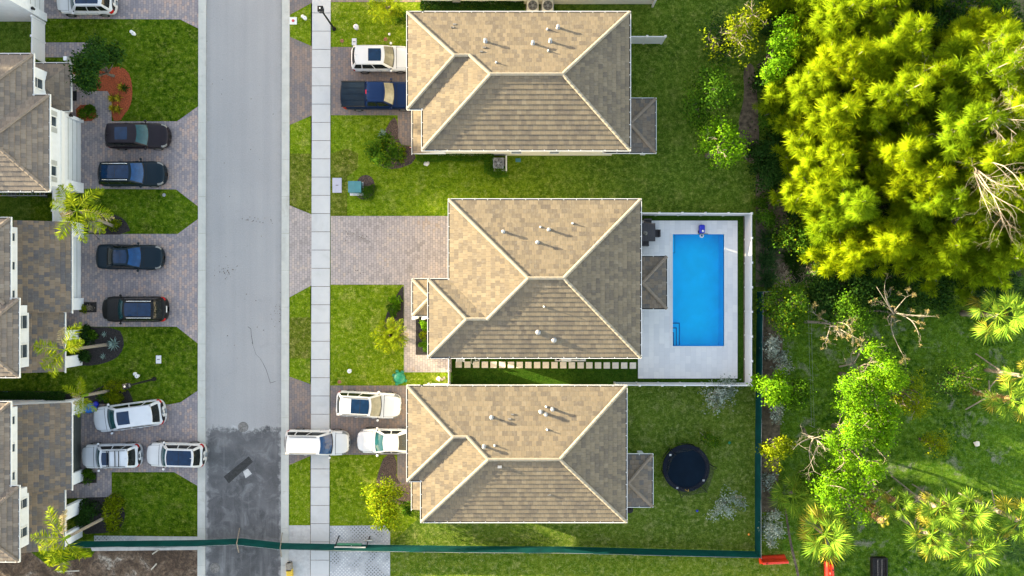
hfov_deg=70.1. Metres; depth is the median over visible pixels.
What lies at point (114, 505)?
round shrub
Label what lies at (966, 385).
tree
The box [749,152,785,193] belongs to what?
understory shrub
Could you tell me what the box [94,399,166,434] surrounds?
parked car
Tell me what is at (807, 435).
dead tree
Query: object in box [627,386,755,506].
lawn
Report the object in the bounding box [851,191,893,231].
understory shrub
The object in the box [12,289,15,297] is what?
window
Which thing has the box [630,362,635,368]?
stepping stone
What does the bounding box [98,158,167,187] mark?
parked car
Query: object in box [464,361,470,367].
stepping stone
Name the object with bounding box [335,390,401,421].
parked car
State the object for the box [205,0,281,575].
street
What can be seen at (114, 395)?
round shrub
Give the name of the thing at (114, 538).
gravel
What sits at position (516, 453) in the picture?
house
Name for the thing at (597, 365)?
stepping stone
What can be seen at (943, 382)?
tree
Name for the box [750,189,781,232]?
leafy shrub
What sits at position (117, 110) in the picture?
croton
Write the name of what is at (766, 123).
understory shrub
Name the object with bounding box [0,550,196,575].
dirt
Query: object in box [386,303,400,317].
leafy plant
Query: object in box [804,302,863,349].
dead tree
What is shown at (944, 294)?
thicket tree
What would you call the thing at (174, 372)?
lawn
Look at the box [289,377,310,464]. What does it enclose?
driveway
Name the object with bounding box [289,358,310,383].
lawn
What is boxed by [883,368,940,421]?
tree
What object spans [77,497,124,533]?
planting bed
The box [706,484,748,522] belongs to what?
silver shrub
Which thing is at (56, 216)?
vinyl fence
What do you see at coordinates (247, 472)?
road marking
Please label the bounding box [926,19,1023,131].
she oak
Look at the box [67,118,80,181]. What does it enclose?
garage door
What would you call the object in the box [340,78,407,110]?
pickup truck
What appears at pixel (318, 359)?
sidewalk base
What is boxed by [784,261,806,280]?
grass clump
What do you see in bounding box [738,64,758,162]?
soil
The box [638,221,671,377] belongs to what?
pool deck
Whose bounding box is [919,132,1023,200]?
she oak
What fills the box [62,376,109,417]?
feather palm
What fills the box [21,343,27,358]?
window
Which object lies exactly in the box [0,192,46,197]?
ladder
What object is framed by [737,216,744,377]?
turf
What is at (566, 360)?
pool pump
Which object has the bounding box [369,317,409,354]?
clump palm
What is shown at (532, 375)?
turf
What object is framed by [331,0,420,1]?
driveway
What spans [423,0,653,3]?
house
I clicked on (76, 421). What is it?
garage door
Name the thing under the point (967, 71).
she oak
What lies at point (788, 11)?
understory shrub
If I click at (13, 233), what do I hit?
window
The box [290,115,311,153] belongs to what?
lawn
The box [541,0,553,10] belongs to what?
air conditioner
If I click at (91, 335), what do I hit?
leafy plant
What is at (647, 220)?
patio chair
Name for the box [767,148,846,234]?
she oak
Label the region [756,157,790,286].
soil
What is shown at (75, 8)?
parked car
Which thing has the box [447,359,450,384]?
vinyl fence
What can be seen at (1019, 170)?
she oak
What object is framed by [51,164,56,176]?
window
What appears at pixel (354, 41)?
utility box
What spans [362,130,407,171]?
tree
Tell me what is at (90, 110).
round shrub
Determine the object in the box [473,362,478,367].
stepping stone
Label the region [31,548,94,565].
lawn
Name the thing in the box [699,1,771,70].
tree
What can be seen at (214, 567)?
manhole
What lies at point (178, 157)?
driveway
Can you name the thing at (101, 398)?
round shrub
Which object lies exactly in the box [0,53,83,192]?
house
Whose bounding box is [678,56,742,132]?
tree
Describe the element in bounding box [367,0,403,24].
clump palm
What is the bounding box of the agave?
[107,338,119,349]
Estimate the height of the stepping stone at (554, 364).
0.065 m
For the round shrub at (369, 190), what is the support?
on the planting bed at (366, 180)
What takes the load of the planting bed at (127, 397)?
on the lawn at (174, 372)
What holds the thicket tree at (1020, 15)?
on the forest floor
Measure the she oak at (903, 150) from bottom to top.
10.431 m
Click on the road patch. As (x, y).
(231, 475)
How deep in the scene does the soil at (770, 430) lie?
57.00 m
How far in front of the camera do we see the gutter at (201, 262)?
56.97 m
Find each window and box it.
[12,232,15,241]
[12,261,15,270]
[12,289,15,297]
[12,415,15,425]
[12,442,15,452]
[12,470,15,480]
[21,314,27,329]
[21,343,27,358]
[21,496,27,509]
[21,525,27,538]
[35,76,43,90]
[51,115,56,127]
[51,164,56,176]
[510,151,521,153]
[549,151,560,153]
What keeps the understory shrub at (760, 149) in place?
on the soil at (778, 209)
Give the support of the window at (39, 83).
in the house at (40, 137)
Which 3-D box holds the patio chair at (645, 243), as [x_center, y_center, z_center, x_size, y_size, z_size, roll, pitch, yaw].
[10.280,-3.495,56.560,0.600,0.880,0.550,0,90,0]
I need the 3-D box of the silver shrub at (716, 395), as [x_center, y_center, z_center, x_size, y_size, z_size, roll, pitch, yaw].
[16.023,8.211,55.915,3.660,2.308,3.249,0,90,0]
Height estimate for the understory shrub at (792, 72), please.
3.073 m
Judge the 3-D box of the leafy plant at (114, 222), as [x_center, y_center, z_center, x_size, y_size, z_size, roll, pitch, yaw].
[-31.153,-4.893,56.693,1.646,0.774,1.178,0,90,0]
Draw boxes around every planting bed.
[0,391,71,398]
[74,67,131,120]
[76,105,95,120]
[77,327,123,365]
[77,472,96,483]
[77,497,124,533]
[79,302,96,311]
[84,214,129,233]
[84,383,132,403]
[357,175,374,198]
[376,455,410,504]
[381,118,415,168]
[384,287,403,346]
[416,316,426,354]
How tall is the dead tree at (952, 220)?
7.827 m
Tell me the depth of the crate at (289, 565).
56.55 m
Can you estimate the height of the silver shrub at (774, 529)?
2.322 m
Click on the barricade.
(351, 546)
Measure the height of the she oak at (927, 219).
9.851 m
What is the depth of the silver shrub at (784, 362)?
55.87 m
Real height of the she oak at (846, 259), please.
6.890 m
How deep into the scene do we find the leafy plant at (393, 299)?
56.68 m
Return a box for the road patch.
[224,456,252,482]
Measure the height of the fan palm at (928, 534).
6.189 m
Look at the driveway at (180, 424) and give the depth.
56.99 m
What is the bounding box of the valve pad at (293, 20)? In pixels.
[290,17,296,24]
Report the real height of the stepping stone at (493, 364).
0.065 m
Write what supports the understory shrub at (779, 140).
on the ground at (14, 38)
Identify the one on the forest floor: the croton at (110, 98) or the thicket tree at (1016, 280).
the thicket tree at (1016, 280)
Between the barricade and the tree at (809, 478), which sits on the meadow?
the tree at (809, 478)
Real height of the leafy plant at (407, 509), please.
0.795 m
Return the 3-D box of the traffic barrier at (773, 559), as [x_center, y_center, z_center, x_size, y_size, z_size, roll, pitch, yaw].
[20.280,21.140,56.500,2.000,1.000,0.600,-3,90,0]
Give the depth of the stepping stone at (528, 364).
56.95 m
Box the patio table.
[642,223,654,240]
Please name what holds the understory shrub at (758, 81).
on the ground at (14, 38)
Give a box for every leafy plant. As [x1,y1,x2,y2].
[76,349,91,362]
[78,323,94,345]
[81,304,86,312]
[86,329,98,339]
[101,218,121,231]
[385,6,405,25]
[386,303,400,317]
[387,294,402,308]
[401,500,412,516]
[418,320,426,330]
[418,329,426,340]
[418,338,426,352]
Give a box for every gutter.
[197,0,205,575]
[281,0,289,575]
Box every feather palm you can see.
[30,505,108,573]
[33,322,108,378]
[50,183,114,242]
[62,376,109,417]
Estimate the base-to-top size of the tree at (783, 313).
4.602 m
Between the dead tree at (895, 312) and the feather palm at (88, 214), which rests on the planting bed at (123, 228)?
the feather palm at (88, 214)
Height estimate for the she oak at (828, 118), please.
9.870 m
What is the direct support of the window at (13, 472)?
in the house at (41, 470)
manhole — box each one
[210,563,219,572]
[238,422,247,431]
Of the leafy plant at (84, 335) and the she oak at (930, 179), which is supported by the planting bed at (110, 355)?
the leafy plant at (84, 335)
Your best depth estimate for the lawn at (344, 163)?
56.99 m
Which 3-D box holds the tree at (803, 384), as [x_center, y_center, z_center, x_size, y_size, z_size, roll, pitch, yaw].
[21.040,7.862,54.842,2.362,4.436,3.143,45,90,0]
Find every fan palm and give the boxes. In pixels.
[768,473,824,520]
[797,501,856,567]
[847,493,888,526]
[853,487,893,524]
[860,477,918,521]
[887,503,961,562]
[891,476,962,531]
[912,484,996,537]
[931,516,1011,575]
[958,490,1023,544]
[960,289,1023,344]
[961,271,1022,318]
[961,379,1023,422]
[975,353,1023,399]
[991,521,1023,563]
[995,277,1023,319]
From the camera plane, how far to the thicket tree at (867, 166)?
54.14 m
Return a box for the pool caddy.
[698,225,704,232]
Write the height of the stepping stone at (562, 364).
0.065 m
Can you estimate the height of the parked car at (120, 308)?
1.795 m
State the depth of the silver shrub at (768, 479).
56.17 m
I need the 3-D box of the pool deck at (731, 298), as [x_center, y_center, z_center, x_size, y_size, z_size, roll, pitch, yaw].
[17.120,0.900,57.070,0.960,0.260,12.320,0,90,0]
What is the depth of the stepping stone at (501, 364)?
56.95 m
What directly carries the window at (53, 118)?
in the house at (40, 137)
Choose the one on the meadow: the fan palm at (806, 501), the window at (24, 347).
the fan palm at (806, 501)
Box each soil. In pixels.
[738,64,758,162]
[743,217,744,382]
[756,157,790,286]
[761,292,782,511]
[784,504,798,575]
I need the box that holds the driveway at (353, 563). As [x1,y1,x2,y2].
[330,525,389,575]
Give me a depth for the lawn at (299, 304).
56.99 m
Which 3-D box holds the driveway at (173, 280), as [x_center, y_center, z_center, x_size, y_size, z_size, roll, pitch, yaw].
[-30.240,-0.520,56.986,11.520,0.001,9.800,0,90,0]
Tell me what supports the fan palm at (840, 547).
on the meadow
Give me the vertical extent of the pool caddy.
0.610 m
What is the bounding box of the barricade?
[334,536,369,547]
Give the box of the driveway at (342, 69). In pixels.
[331,47,411,145]
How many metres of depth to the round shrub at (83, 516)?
56.52 m
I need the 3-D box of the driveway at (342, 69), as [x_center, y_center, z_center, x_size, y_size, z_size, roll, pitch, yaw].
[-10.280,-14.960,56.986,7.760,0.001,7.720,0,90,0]
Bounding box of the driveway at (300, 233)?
[289,205,311,296]
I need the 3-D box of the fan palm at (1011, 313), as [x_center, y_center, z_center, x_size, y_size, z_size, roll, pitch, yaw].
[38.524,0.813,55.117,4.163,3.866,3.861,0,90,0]
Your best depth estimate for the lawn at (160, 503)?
56.99 m
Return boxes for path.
[45,42,87,56]
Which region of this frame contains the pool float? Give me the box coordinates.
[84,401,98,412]
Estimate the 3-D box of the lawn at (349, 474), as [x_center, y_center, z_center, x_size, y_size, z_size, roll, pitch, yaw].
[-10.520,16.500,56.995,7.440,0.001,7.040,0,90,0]
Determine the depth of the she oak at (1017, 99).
47.89 m
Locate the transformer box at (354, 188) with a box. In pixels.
[348,181,362,195]
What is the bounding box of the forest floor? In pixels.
[788,0,1023,283]
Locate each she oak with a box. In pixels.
[752,57,838,125]
[763,0,821,22]
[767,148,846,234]
[771,87,867,167]
[771,134,863,183]
[783,33,877,100]
[784,0,872,70]
[799,227,871,279]
[800,161,882,252]
[841,59,936,150]
[842,210,924,278]
[845,8,945,91]
[848,0,911,37]
[851,121,931,205]
[855,158,960,220]
[874,181,976,235]
[876,96,1008,175]
[887,37,1023,135]
[888,0,944,24]
[891,39,961,123]
[900,220,982,298]
[909,66,1023,157]
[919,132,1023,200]
[922,5,1022,54]
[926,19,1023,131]
[928,217,1005,267]
[936,163,1023,233]
[948,236,1023,306]
[951,114,1023,217]
[971,65,1023,110]
[983,109,1023,170]
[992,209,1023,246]
[994,161,1023,222]
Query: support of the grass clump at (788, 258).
on the soil at (778, 209)
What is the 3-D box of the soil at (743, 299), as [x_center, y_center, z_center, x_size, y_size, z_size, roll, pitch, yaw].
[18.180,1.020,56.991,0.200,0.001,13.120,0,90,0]
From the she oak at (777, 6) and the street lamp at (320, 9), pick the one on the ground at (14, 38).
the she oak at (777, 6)
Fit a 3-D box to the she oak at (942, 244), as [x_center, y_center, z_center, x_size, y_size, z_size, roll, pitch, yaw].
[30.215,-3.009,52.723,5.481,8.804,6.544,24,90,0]
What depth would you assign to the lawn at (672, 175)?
56.99 m
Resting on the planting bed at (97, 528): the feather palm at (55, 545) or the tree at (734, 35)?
the feather palm at (55, 545)
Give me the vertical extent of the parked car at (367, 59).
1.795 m
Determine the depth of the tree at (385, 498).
55.09 m
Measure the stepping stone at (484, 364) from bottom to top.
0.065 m
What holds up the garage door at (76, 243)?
in the house at (40, 279)
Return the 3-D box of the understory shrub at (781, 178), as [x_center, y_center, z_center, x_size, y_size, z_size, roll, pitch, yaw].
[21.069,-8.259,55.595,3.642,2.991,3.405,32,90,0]
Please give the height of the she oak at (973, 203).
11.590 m
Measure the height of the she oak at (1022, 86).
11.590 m
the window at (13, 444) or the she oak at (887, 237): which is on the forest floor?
the she oak at (887, 237)
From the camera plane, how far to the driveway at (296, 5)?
56.99 m
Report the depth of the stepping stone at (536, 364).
56.95 m
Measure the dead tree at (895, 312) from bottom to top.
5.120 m
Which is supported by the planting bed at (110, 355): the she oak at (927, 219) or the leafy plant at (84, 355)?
the leafy plant at (84, 355)
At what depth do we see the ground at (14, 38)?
57.00 m
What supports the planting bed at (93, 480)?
on the driveway at (180, 424)
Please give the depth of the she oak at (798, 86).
51.87 m
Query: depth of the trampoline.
56.30 m
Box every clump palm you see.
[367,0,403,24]
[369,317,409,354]
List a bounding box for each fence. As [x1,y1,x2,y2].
[30,14,45,61]
[51,190,65,220]
[67,291,776,558]
[426,383,450,384]
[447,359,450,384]
[614,212,752,386]
[631,35,666,43]
[805,286,814,427]
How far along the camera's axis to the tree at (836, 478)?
53.14 m
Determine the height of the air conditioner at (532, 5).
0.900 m
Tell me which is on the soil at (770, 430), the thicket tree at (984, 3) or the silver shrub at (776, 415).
the silver shrub at (776, 415)
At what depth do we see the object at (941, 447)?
54.62 m
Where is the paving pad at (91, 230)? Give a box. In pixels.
[88,221,100,232]
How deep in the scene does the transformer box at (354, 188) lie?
56.14 m
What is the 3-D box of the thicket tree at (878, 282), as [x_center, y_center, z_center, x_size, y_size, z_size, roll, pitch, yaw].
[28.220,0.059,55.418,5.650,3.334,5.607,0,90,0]
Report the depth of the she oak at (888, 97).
49.01 m
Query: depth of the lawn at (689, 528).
56.99 m
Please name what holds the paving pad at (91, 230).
on the planting bed at (123, 228)
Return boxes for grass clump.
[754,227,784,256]
[755,261,780,290]
[757,246,783,273]
[779,249,801,267]
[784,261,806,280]
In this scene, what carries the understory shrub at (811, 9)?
on the forest floor
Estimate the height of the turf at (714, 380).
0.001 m
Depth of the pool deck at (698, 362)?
56.94 m
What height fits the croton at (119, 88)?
0.324 m
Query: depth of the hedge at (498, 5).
56.39 m
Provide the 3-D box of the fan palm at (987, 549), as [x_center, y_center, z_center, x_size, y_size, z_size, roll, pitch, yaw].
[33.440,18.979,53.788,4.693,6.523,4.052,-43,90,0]
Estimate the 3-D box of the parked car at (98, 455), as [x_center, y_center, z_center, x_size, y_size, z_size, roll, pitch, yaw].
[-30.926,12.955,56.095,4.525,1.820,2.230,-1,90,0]
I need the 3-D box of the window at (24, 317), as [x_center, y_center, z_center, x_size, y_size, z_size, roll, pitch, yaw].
[-35.525,2.473,52.900,0.090,1.200,1.100,0,90,0]
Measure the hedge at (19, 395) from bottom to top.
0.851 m
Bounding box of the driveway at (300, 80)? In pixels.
[290,37,311,124]
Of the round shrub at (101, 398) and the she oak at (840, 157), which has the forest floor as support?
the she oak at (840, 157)
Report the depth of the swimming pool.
58.50 m
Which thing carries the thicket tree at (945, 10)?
on the forest floor
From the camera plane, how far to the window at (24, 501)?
53.19 m
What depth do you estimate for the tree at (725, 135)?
52.48 m
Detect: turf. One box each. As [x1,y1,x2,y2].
[451,359,637,384]
[638,378,742,382]
[642,215,736,220]
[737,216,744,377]
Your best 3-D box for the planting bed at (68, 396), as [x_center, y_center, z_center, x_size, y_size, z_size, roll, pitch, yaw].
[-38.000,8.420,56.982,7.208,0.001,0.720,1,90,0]
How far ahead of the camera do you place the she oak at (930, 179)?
49.56 m
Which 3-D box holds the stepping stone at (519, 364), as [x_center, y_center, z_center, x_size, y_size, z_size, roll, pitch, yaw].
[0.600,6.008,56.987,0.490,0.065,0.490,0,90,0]
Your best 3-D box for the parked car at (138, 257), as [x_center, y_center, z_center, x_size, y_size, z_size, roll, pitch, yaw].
[-29.512,-2.386,56.247,5.071,1.515,2.290,1,90,0]
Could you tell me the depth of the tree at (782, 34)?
52.18 m
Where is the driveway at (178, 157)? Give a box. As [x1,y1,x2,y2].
[70,83,198,205]
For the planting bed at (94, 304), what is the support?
on the driveway at (173, 280)
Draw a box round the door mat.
[73,91,76,100]
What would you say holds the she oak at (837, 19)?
on the forest floor
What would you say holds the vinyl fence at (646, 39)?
on the lawn at (662, 72)
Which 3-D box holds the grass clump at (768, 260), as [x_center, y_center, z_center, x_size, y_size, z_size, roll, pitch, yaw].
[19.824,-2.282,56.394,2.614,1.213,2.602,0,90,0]
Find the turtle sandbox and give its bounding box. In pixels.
[392,370,406,385]
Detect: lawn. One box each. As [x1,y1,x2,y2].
[0,327,197,404]
[31,189,197,233]
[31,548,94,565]
[35,19,197,120]
[66,472,197,540]
[288,456,310,524]
[289,154,311,213]
[289,286,311,316]
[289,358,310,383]
[290,3,311,45]
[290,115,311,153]
[330,115,755,216]
[330,284,450,385]
[330,455,419,543]
[331,2,507,46]
[331,149,357,215]
[390,507,754,550]
[390,551,799,575]
[614,0,755,114]
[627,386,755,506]
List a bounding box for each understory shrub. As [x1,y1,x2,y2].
[743,139,780,177]
[745,53,791,92]
[748,0,785,39]
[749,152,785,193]
[752,102,786,139]
[760,127,795,164]
[765,3,814,36]
[769,46,805,81]
[769,164,791,192]
[777,2,817,29]
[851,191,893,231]
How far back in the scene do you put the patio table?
56.26 m
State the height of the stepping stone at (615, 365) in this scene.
0.065 m
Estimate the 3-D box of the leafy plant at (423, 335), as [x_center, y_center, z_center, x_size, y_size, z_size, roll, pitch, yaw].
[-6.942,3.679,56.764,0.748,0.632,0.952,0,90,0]
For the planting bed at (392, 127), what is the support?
on the lawn at (672, 175)
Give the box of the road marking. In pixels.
[243,469,251,477]
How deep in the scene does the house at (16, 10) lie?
55.49 m
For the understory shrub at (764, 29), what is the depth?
56.00 m
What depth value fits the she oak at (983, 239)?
50.82 m
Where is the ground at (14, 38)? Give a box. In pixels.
[0,0,786,575]
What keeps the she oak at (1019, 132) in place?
on the forest floor
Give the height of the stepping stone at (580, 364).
0.065 m
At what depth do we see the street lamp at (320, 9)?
53.43 m
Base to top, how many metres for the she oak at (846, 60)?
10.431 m
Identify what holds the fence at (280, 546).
on the ground at (14, 38)
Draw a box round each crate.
[286,561,292,569]
[286,569,292,575]
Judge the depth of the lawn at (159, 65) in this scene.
56.99 m
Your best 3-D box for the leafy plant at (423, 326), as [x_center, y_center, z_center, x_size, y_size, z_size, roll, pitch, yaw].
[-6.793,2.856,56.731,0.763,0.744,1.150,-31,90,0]
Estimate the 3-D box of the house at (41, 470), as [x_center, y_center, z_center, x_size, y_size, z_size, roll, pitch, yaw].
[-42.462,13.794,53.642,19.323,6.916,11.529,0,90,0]
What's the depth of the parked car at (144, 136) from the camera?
55.73 m
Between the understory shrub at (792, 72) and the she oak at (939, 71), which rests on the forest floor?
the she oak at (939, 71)
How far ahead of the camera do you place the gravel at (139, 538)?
56.99 m
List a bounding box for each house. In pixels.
[0,0,46,21]
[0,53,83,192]
[0,217,83,377]
[0,397,83,562]
[406,11,656,155]
[406,384,653,522]
[411,198,667,358]
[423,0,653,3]
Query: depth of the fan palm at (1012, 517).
52.51 m
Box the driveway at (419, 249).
[331,216,451,371]
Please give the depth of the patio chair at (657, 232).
56.54 m
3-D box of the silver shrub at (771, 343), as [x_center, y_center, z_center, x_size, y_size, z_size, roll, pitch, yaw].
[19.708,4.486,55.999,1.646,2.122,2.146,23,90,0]
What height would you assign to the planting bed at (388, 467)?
0.001 m
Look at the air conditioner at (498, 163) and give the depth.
56.14 m
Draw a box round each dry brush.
[775,259,795,291]
[788,262,818,284]
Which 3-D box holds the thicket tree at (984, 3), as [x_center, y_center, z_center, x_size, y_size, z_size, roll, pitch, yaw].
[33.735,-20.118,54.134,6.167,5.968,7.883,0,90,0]
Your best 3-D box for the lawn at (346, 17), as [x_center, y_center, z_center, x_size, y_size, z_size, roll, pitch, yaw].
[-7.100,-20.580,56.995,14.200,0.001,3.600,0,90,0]
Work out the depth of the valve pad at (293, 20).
56.94 m
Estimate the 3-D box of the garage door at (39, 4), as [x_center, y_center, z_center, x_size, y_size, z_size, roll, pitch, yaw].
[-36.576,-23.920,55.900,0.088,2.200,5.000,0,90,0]
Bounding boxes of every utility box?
[156,355,160,362]
[332,178,341,192]
[352,38,356,44]
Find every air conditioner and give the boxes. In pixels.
[493,158,504,170]
[526,0,538,10]
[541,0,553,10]
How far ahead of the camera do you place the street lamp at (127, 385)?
53.82 m
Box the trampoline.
[661,443,716,497]
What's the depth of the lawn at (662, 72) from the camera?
56.99 m
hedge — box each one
[0,390,68,400]
[415,154,507,177]
[420,0,524,10]
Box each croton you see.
[107,94,114,102]
[108,104,115,113]
[113,94,122,102]
[113,104,122,113]
[117,83,125,91]
[121,83,129,93]
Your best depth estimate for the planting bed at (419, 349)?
56.98 m
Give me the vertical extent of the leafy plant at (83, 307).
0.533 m
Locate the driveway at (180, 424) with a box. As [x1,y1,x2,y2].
[66,391,197,497]
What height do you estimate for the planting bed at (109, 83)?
0.001 m
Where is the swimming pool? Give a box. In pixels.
[672,233,724,346]
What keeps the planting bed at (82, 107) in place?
on the driveway at (178, 157)
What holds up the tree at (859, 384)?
on the meadow
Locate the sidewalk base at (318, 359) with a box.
[310,6,329,575]
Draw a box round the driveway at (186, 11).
[44,0,197,27]
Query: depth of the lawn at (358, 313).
56.99 m
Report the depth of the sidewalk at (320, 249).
56.95 m
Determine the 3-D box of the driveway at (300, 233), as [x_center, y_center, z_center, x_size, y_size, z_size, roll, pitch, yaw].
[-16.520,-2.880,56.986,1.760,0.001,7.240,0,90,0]
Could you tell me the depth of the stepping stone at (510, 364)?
56.95 m
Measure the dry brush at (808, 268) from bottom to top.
1.600 m
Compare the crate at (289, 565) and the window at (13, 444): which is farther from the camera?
the crate at (289, 565)
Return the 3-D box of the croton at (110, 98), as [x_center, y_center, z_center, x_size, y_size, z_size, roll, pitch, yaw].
[-31.244,-14.769,56.840,0.832,0.319,0.781,24,90,0]
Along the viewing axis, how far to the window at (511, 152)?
55.62 m
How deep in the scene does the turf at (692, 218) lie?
56.99 m
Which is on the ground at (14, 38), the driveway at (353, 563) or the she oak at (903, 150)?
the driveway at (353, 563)
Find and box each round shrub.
[73,498,102,528]
[77,103,98,119]
[81,468,96,485]
[95,388,111,403]
[101,494,124,531]
[102,378,130,404]
[357,184,376,201]
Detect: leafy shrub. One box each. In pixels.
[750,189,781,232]
[780,204,804,224]
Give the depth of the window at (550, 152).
55.62 m
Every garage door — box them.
[28,0,43,11]
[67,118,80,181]
[73,237,80,297]
[73,413,80,471]
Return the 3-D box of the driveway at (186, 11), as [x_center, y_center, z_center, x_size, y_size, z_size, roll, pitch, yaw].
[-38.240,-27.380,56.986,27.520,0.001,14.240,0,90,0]
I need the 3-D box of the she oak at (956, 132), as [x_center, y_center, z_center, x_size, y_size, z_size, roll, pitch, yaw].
[30.077,-10.178,50.479,7.708,13.264,8.129,-26,90,0]
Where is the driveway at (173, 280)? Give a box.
[66,219,197,342]
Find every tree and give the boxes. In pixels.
[63,32,126,96]
[360,473,408,533]
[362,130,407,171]
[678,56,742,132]
[694,111,752,169]
[695,7,746,69]
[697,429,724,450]
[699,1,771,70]
[746,365,799,410]
[752,271,809,339]
[755,433,796,473]
[756,10,806,91]
[765,212,827,267]
[780,371,816,412]
[792,426,829,478]
[796,459,829,497]
[801,258,880,314]
[803,276,854,324]
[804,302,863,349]
[806,454,881,525]
[817,396,903,487]
[819,136,873,182]
[827,284,876,340]
[831,336,910,423]
[835,334,869,370]
[849,259,920,324]
[867,273,938,364]
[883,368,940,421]
[900,0,973,52]
[902,256,965,321]
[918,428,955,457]
[924,364,965,405]
[928,0,1019,49]
[937,95,1023,151]
[941,356,992,395]
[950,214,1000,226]
[951,239,1023,295]
[952,157,1023,246]
[972,0,1023,38]
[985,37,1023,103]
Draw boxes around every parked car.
[57,0,117,16]
[82,442,142,471]
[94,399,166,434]
[96,242,165,271]
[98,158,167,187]
[102,294,168,324]
[105,120,171,149]
[147,440,206,470]
[284,428,349,458]
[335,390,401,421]
[350,42,405,73]
[357,427,405,456]
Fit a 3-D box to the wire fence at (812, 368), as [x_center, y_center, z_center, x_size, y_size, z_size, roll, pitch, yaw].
[23.053,5.300,56.475,0.045,1.050,10.838,-1,90,0]
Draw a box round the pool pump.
[555,359,585,361]
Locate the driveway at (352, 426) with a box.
[330,386,410,483]
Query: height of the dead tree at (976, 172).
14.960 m
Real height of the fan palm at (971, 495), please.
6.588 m
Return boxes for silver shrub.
[697,374,741,417]
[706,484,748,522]
[757,507,787,549]
[761,467,778,491]
[762,332,783,361]
[765,399,786,424]
[770,350,795,377]
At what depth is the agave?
56.80 m
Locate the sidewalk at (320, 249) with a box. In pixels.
[311,0,330,575]
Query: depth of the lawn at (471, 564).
56.99 m
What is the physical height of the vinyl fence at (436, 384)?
1.230 m
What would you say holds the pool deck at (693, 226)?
on the ground at (14, 38)
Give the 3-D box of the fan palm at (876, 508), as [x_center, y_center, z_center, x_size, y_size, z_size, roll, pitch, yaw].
[27.168,16.451,55.116,2.796,3.869,2.440,-33,90,0]
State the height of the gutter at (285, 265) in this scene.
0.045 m
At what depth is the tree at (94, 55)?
54.01 m
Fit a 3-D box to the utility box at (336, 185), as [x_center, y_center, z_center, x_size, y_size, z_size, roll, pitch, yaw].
[-13.660,-8.020,56.979,0.720,0.082,1.150,0,90,0]
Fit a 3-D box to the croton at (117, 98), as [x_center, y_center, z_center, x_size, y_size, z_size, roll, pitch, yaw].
[-30.715,-14.814,56.842,0.833,0.317,0.794,24,90,0]
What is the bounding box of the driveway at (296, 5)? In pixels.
[290,0,311,13]
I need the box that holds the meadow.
[782,276,1023,575]
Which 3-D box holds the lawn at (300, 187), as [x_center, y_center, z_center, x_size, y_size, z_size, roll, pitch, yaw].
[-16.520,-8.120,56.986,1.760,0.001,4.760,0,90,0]
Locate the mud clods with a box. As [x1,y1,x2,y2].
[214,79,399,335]
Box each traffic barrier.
[759,554,788,564]
[824,561,833,575]
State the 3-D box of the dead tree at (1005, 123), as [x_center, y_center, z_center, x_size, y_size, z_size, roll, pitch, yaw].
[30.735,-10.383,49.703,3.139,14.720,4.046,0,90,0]
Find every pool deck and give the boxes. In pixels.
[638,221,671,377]
[672,221,724,232]
[672,347,724,377]
[725,221,737,377]
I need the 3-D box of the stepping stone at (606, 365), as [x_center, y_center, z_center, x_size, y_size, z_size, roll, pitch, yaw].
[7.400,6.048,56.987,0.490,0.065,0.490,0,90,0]
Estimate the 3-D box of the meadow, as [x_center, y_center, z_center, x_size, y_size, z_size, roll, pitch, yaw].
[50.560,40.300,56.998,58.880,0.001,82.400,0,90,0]
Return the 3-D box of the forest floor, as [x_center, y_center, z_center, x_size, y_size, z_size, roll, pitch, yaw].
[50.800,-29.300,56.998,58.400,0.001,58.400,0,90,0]
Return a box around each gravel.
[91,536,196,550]
[94,536,134,540]
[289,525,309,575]
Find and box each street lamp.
[122,377,156,389]
[317,6,335,30]
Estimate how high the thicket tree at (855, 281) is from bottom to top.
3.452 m
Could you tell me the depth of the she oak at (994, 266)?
51.65 m
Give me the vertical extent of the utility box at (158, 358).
0.082 m
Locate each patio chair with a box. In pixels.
[642,241,648,245]
[643,219,651,222]
[655,229,660,236]
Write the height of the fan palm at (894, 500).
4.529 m
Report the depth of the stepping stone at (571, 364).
56.95 m
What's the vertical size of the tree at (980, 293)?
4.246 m
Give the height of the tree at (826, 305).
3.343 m
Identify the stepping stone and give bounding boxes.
[456,361,461,367]
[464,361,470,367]
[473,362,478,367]
[482,362,487,367]
[490,362,496,367]
[499,362,504,367]
[508,362,513,367]
[517,362,522,367]
[525,362,531,367]
[534,362,539,367]
[543,362,548,367]
[551,362,557,367]
[560,362,565,367]
[569,362,574,367]
[577,362,583,367]
[586,362,591,368]
[595,362,600,368]
[604,362,609,368]
[612,362,618,368]
[621,362,626,368]
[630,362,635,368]
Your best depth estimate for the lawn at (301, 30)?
56.99 m
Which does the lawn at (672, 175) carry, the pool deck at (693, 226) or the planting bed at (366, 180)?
the planting bed at (366, 180)

